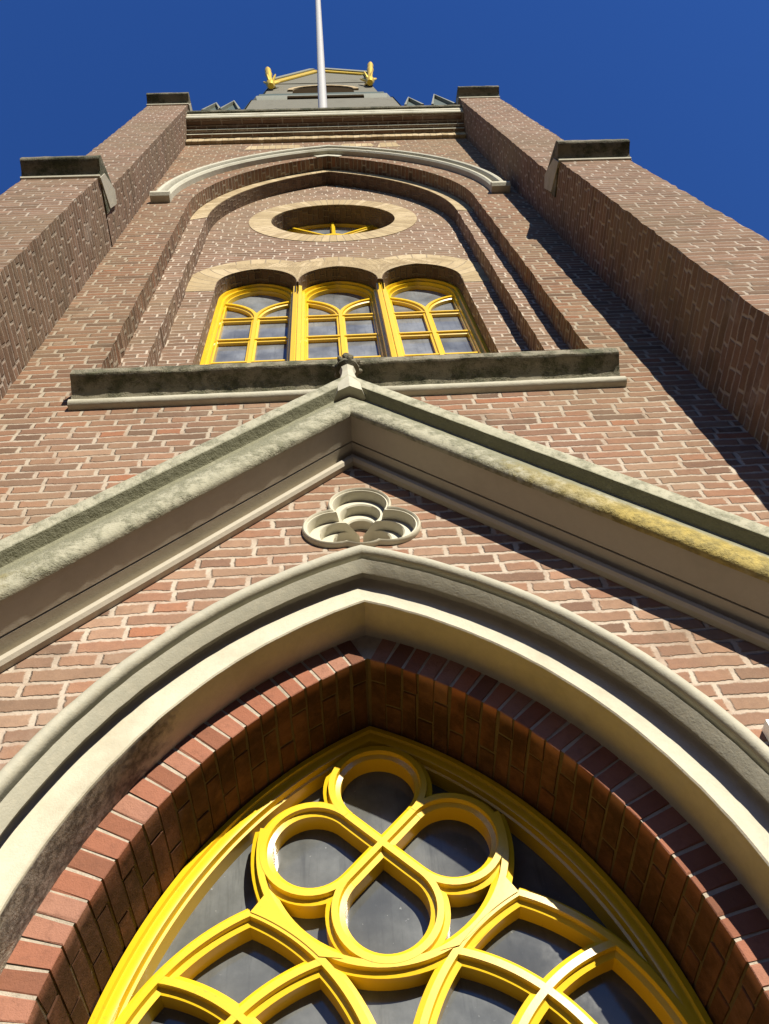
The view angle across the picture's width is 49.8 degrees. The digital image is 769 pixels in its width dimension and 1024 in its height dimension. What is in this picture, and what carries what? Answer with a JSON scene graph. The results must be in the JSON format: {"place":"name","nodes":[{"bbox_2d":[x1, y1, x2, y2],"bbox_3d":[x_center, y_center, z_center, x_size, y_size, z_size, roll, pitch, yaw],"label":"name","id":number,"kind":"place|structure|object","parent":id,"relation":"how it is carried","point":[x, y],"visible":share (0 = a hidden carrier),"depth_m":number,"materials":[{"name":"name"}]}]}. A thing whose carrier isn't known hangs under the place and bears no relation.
{"place":"outdoors","nodes":[
{"label":"outdoors","id":0,"kind":"place"},
{"bbox_2d":[0,62,768,1023],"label":"church tower","id":1,"kind":"structure","parent":0,"point":[384,558],"depth_m":3.25,"materials":[{"name":"brown brick"}]},
{"bbox_2d":[200,283,292,364],"bbox_3d":[-1.052,-1.185,6.503,0.728,3.408,0.170,-3,-57,-3],"label":"lancet window","id":2,"kind":"structure","parent":1,"relation":"in","point":[250,323],"depth_m":7.11,"materials":[{"name":"yellow paint"}]},
{"bbox_2d":[315,0,326,107],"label":"flagpole","id":3,"kind":"object","parent":1,"relation":"on","point":[322,93],"visible":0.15,"depth_m":14.04,"materials":[{"name":"white metal"}]},
{"bbox_2d":[287,222,379,234],"bbox_3d":[-0.577,-3.100,9.495,1.398,1.398,0.113,-3,-57,-3],"label":"oculus window","id":4,"kind":"structure","parent":1,"relation":"in","point":[333,228],"depth_m":9.92,"materials":[{"name":"yellow paint"}]},
{"bbox_2d":[303,281,385,360],"bbox_3d":[-0.319,-1.222,6.545,0.728,3.408,0.170,-3,-57,-3],"label":"lancet window","id":5,"kind":"structure","parent":1,"relation":"in","point":[341,317],"depth_m":7.19,"materials":[{"name":"yellow paint"}]},
{"bbox_2d":[88,726,712,1023],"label":"tracery window","id":6,"kind":"structure","parent":1,"relation":"in","point":[383,877],"depth_m":2.78,"materials":[{"name":"yellow paint"}]},
{"bbox_2d":[385,278,489,355],"bbox_3d":[0.437,-1.261,6.589,0.728,3.408,0.170,-3,-57,-3],"label":"lancet window","id":7,"kind":"structure","parent":1,"relation":"in","point":[432,316],"depth_m":7.20,"materials":[{"name":"yellow paint"}]},
{"bbox_2d":[762,719,768,741],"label":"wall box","id":8,"kind":"object","parent":1,"relation":"attached to","point":[765,729],"visible":1,"depth_m":2.56,"materials":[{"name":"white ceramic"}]},
{"bbox_2d":[0,0,768,240],"label":"sky","id":9,"kind":"structure","parent":0,"point":[686,82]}
]}

